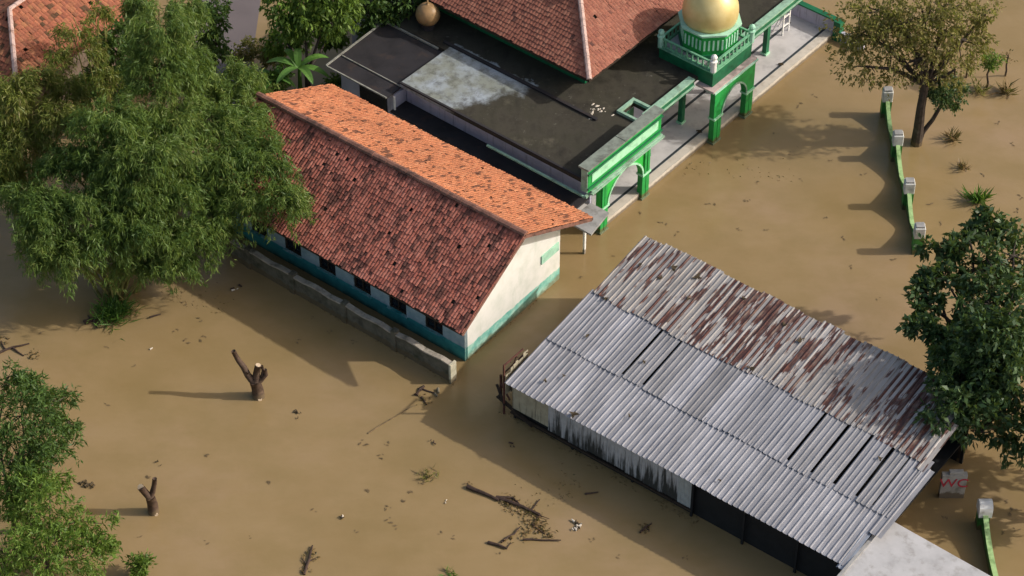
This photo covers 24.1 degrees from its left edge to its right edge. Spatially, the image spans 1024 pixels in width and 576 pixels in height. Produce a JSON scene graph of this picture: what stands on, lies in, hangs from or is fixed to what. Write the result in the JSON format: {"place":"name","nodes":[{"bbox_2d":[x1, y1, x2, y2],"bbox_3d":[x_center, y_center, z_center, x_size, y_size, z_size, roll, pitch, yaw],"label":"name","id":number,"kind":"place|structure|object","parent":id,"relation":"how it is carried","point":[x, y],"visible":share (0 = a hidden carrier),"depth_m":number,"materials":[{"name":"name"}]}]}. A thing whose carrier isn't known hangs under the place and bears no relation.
{"place":"outdoors","nodes":[
{"label":"outdoors","id":0,"kind":"place"},
{"bbox_2d":[189,0,260,108],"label":"road","id":1,"kind":"structure","parent":0,"point":[243,18],"depth_m":127.63,"materials":[{"name":"grey asphalt"}]},
{"bbox_2d":[0,0,1023,575],"bbox_3d":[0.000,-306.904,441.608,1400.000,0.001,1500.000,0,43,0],"label":"water","id":2,"kind":"structure","parent":0,"point":[174,412],"depth_m":108.12,"materials":[{"name":"brown liquid"}]},
{"bbox_2d":[0,336,40,358],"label":"floating branch","id":3,"kind":"object","parent":2,"relation":"on","point":[8,348],"visible":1,"depth_m":109.42,"materials":[{"name":"brown plant"}]},
{"bbox_2d":[0,355,87,534],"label":"broadleaf tree","id":4,"kind":"object","parent":2,"relation":"on","point":[35,446],"visible":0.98,"depth_m":99.70,"materials":[{"name":"green plant"}]},
{"bbox_2d":[0,62,96,219],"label":"bamboo clump","id":5,"kind":"object","parent":2,"relation":"on","point":[19,93],"visible":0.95,"depth_m":110.33,"materials":[{"name":"green plant"}]},
{"bbox_2d":[0,455,123,575],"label":"broadleaf tree","id":6,"kind":"object","parent":2,"relation":"on","point":[25,551],"visible":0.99,"depth_m":97.81,"materials":[{"name":"green plant"}]},
{"bbox_2d":[0,0,148,131],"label":"tiled cottage","id":7,"kind":"structure","parent":2,"relation":"on","point":[26,26],"depth_m":120.41,"materials":[{"name":"tile"}]},
{"bbox_2d":[41,0,124,134],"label":"bamboo clump","id":8,"kind":"object","parent":2,"relation":"on","point":[97,52],"visible":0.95,"depth_m":116.89,"materials":[{"name":"green plant"}]},
{"bbox_2d":[78,480,94,487],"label":"floating rubbish","id":9,"kind":"object","parent":2,"relation":"on","point":[86,484],"visible":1,"depth_m":103.31,"materials":[{"name":"brown"}]},
{"bbox_2d":[83,315,99,328],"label":"driftwood log","id":10,"kind":"object","parent":2,"relation":"on","point":[88,320],"visible":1,"depth_m":110.73,"materials":[{"name":"brown wood"}]},
{"bbox_2d":[78,14,136,110],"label":"broadleaf tree","id":11,"kind":"object","parent":2,"relation":"on","point":[112,38],"visible":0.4,"depth_m":118.87,"materials":[{"name":"green plant"}]},
{"bbox_2d":[86,285,147,340],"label":"grass tuft","id":12,"kind":"object","parent":2,"relation":"on","point":[116,308],"visible":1,"depth_m":110.88,"materials":[{"name":"green plant"}]},
{"bbox_2d":[0,176,249,303],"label":"bamboo clump","id":13,"kind":"object","parent":2,"relation":"on","point":[46,244],"visible":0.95,"depth_m":107.68,"materials":[{"name":"green plant"}]},
{"bbox_2d":[20,92,232,258],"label":"bamboo clump","id":14,"kind":"object","parent":2,"relation":"on","point":[156,170],"visible":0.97,"depth_m":108.01,"materials":[{"name":"green plant"}]},
{"bbox_2d":[121,548,156,575],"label":"sapling","id":15,"kind":"object","parent":2,"relation":"on","point":[141,563],"visible":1,"depth_m":98.86,"materials":[{"name":"green plant"}]},
{"bbox_2d":[137,477,158,515],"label":"lopped stump","id":16,"kind":"object","parent":2,"relation":"on","point":[152,505],"visible":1,"depth_m":101.44,"materials":[{"name":"brown wood"}]},
{"bbox_2d":[114,0,218,158],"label":"bamboo clump","id":17,"kind":"object","parent":2,"relation":"on","point":[186,67],"visible":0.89,"depth_m":109.75,"materials":[{"name":"green plant"}]},
{"bbox_2d":[194,0,233,74],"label":"broadleaf tree","id":18,"kind":"object","parent":2,"relation":"on","point":[214,46],"visible":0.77,"depth_m":121.35,"materials":[{"name":"green plant"}]},
{"bbox_2d":[231,349,267,400],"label":"lopped stump","id":19,"kind":"object","parent":2,"relation":"in","point":[256,379],"visible":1,"depth_m":106.34,"materials":[{"name":"brown wood"}]},
{"bbox_2d":[181,50,320,248],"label":"bamboo clump","id":20,"kind":"object","parent":2,"relation":"on","point":[238,156],"visible":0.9,"depth_m":109.54,"materials":[{"name":"green plant"}]},
{"bbox_2d":[224,35,286,68],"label":"garden shrub","id":21,"kind":"object","parent":2,"relation":"on","point":[249,57],"visible":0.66,"depth_m":123.70,"materials":[{"name":"green plant"}]},
{"bbox_2d":[257,64,295,92],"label":"banana plant","id":22,"kind":"object","parent":2,"relation":"on","point":[287,80],"visible":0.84,"depth_m":120.76,"materials":[{"name":"green plant"}]},
{"bbox_2d":[215,56,341,108],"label":"garden shrub","id":23,"kind":"object","parent":2,"relation":"on","point":[336,80],"visible":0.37,"depth_m":120.77,"materials":[{"name":"green plant"}]},
{"bbox_2d":[266,48,329,88],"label":"banana plant","id":24,"kind":"object","parent":2,"relation":"on","point":[295,57],"visible":0.98,"depth_m":120.19,"materials":[{"name":"green plant"}]},
{"bbox_2d":[301,545,319,574],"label":"floating branch","id":25,"kind":"object","parent":2,"relation":"on","point":[305,564],"visible":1,"depth_m":100.17,"materials":[{"name":"brown plant"}]},
{"bbox_2d":[258,0,365,87],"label":"broadleaf tree","id":26,"kind":"object","parent":2,"relation":"on","point":[299,23],"visible":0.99,"depth_m":119.65,"materials":[{"name":"green plant"}]},
{"bbox_2d":[230,238,456,383],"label":"garden wall","id":27,"kind":"structure","parent":2,"relation":"on","point":[345,311],"depth_m":110.28,"materials":[{"name":"grey concrete"}]},
{"bbox_2d":[343,0,424,40],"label":"broadleaf tree","id":28,"kind":"object","parent":2,"relation":"on","point":[381,11],"visible":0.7,"depth_m":121.23,"materials":[{"name":"green plant"}]},
{"bbox_2d":[368,406,412,433],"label":"floating pole","id":29,"kind":"object","parent":2,"relation":"on","point":[387,421],"visible":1,"depth_m":106.11,"materials":[{"name":"brown plant"}]},
{"bbox_2d":[208,84,592,360],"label":"long house","id":30,"kind":"structure","parent":2,"relation":"on","point":[449,248],"depth_m":109.62,"materials":[{"name":"tile"}]},
{"bbox_2d":[250,221,268,241],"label":"window","id":31,"kind":"structure","parent":30,"relation":"in","point":[265,232],"depth_m":113.98,"materials":[{"name":"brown wood"}]},
{"bbox_2d":[282,238,302,260],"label":"window","id":32,"kind":"structure","parent":30,"relation":"in","point":[290,245],"depth_m":112.98,"materials":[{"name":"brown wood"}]},
{"bbox_2d":[317,257,336,279],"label":"window","id":33,"kind":"structure","parent":30,"relation":"in","point":[324,264],"depth_m":112.00,"materials":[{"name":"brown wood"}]},
{"bbox_2d":[351,276,371,298],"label":"window","id":34,"kind":"structure","parent":30,"relation":"in","point":[360,284],"depth_m":111.04,"materials":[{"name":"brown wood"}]},
{"bbox_2d":[387,296,407,318],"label":"window","id":35,"kind":"structure","parent":30,"relation":"in","point":[394,303],"depth_m":110.07,"materials":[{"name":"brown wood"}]},
{"bbox_2d":[423,316,443,338],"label":"window","id":36,"kind":"structure","parent":30,"relation":"in","point":[430,323],"depth_m":109.08,"materials":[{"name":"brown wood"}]},
{"bbox_2d":[414,385,434,405],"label":"branch","id":37,"kind":"object","parent":2,"relation":"on","point":[421,388],"visible":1,"depth_m":107.37,"materials":[{"name":"brown plant"}]},
{"bbox_2d":[416,465,439,481],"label":"water weed","id":38,"kind":"object","parent":2,"relation":"on","point":[426,471],"visible":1,"depth_m":103.67,"materials":[{"name":"green plant"}]},
{"bbox_2d":[439,566,458,575],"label":"water weed","id":39,"kind":"object","parent":2,"relation":"on","point":[450,573],"visible":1,"depth_m":99.61,"materials":[{"name":"green plant"}]},
{"bbox_2d":[162,158,793,525],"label":"floating litter","id":40,"kind":"object","parent":2,"relation":"on","point":[521,420],"visible":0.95,"depth_m":105.10,"materials":[{"name":"brown plant"}]},
{"bbox_2d":[487,522,535,548],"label":"floating branch","id":41,"kind":"object","parent":2,"relation":"on","point":[498,544],"visible":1,"depth_m":101.05,"materials":[{"name":"brown plant"}]},
{"bbox_2d":[466,481,557,538],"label":"floating branch","id":42,"kind":"object","parent":2,"relation":"on","point":[507,500],"visible":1,"depth_m":102.42,"materials":[{"name":"brown plant"}]},
{"bbox_2d":[523,529,560,540],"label":"floating branch","id":43,"kind":"object","parent":2,"relation":"on","point":[543,537],"visible":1,"depth_m":101.03,"materials":[{"name":"brown plant"}]},
{"bbox_2d":[571,519,581,530],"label":"floating rubbish","id":44,"kind":"object","parent":2,"relation":"on","point":[578,525],"visible":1,"depth_m":101.61,"materials":[{"name":"white plastic"}]},
{"bbox_2d":[326,0,864,253],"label":"mosque","id":45,"kind":"structure","parent":2,"relation":"on","point":[600,112],"depth_m":117.85,"materials":[{"name":"tile"}]},
{"bbox_2d":[359,85,387,112],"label":"annex window","id":46,"kind":"structure","parent":45,"relation":"in","point":[373,98],"depth_m":119.19,"materials":[{"name":"black glass"}]},
{"bbox_2d":[416,0,439,31],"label":"dome","id":47,"kind":"structure","parent":45,"relation":"on","point":[427,15],"depth_m":120.09,"materials":[{"name":"gold metal"}]},
{"bbox_2d":[772,10,790,34],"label":"white stand","id":48,"kind":"object","parent":45,"relation":"on","point":[783,19],"visible":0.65,"depth_m":126.00,"materials":[{"name":"paint"}]},
{"bbox_2d":[639,523,651,532],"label":"floating branch","id":49,"kind":"object","parent":2,"relation":"on","point":[646,527],"visible":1,"depth_m":101.50,"materials":[{"name":"brown plant"}]},
{"bbox_2d":[496,236,968,575],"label":"metal shed","id":50,"kind":"structure","parent":2,"relation":"on","point":[788,440],"depth_m":102.86,"materials":[{"name":"grey metal"}]},
{"bbox_2d":[568,411,579,417],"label":"fallen leaf","id":51,"kind":"object","parent":50,"relation":"on","point":[573,414],"visible":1,"depth_m":102.87,"materials":[{"name":"brown plant"}]},
{"bbox_2d":[691,272,700,278],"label":"fallen leaf","id":52,"kind":"object","parent":50,"relation":"on","point":[697,276],"visible":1,"depth_m":107.50,"materials":[{"name":"brown plant"}]},
{"bbox_2d":[880,86,925,254],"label":"garden fence","id":53,"kind":"object","parent":2,"relation":"in","point":[906,184],"visible":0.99,"depth_m":118.07,"materials":[{"name":"green paint"}]},
{"bbox_2d":[818,0,1006,146],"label":"broadleaf tree","id":54,"kind":"object","parent":2,"relation":"on","point":[876,28],"visible":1,"depth_m":116.72,"materials":[{"name":"green plant"}]},
{"bbox_2d":[837,522,989,575],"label":"concrete outbuilding","id":55,"kind":"structure","parent":2,"relation":"on","point":[896,549],"depth_m":97.15,"materials":[{"name":"white concrete"}]},
{"bbox_2d":[918,70,971,137],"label":"leaning branch tree","id":56,"kind":"object","parent":2,"relation":"on","point":[942,97],"visible":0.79,"depth_m":118.57,"materials":[{"name":"green plant"}]},
{"bbox_2d":[942,126,963,143],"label":"dead shrub","id":57,"kind":"object","parent":2,"relation":"on","point":[955,136],"visible":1,"depth_m":120.33,"materials":[{"name":"brown plant"}]},
{"bbox_2d":[938,469,968,497],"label":"washroom sign wall","id":58,"kind":"structure","parent":2,"relation":"on","point":[953,482],"depth_m":102.21,"materials":[{"name":"grey concrete"}]},
{"bbox_2d":[894,200,1023,469],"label":"broadleaf tree","id":59,"kind":"object","parent":2,"relation":"on","point":[980,366],"visible":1,"depth_m":102.15,"materials":[{"name":"green plant"}]},
{"bbox_2d":[957,158,971,170],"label":"dead shrub","id":60,"kind":"object","parent":2,"relation":"on","point":[962,167],"visible":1,"depth_m":118.75,"materials":[{"name":"brown plant"}]},
{"bbox_2d":[959,54,978,77],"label":"sapling","id":61,"kind":"object","parent":2,"relation":"on","point":[966,75],"visible":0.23,"depth_m":122.69,"materials":[{"name":"green plant"}]},
{"bbox_2d":[958,184,995,203],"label":"grass tuft","id":62,"kind":"object","parent":2,"relation":"on","point":[977,197],"visible":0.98,"depth_m":116.83,"materials":[{"name":"green plant"}]},
{"bbox_2d":[971,78,993,95],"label":"dead shrub","id":63,"kind":"object","parent":2,"relation":"on","point":[979,89],"visible":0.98,"depth_m":123.13,"materials":[{"name":"brown plant"}]},
{"bbox_2d":[975,499,997,575],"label":"garden boundary wall","id":64,"kind":"structure","parent":2,"relation":"on","point":[984,513],"depth_m":100.57,"materials":[{"name":"green paint"}]},
{"bbox_2d":[977,51,1007,87],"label":"sapling","id":65,"kind":"object","parent":2,"relation":"on","point":[991,63],"visible":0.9,"depth_m":122.10,"materials":[{"name":"green plant"}]},
{"bbox_2d":[990,79,1022,95],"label":"dead shrub","id":66,"kind":"object","parent":2,"relation":"on","point":[1005,90],"visible":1,"depth_m":123.00,"materials":[{"name":"brown plant"}]},
{"bbox_2d":[997,49,1016,76],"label":"sapling","id":67,"kind":"object","parent":2,"relation":"on","point":[1007,57],"visible":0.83,"depth_m":123.28,"materials":[{"name":"green plant"}]}
]}

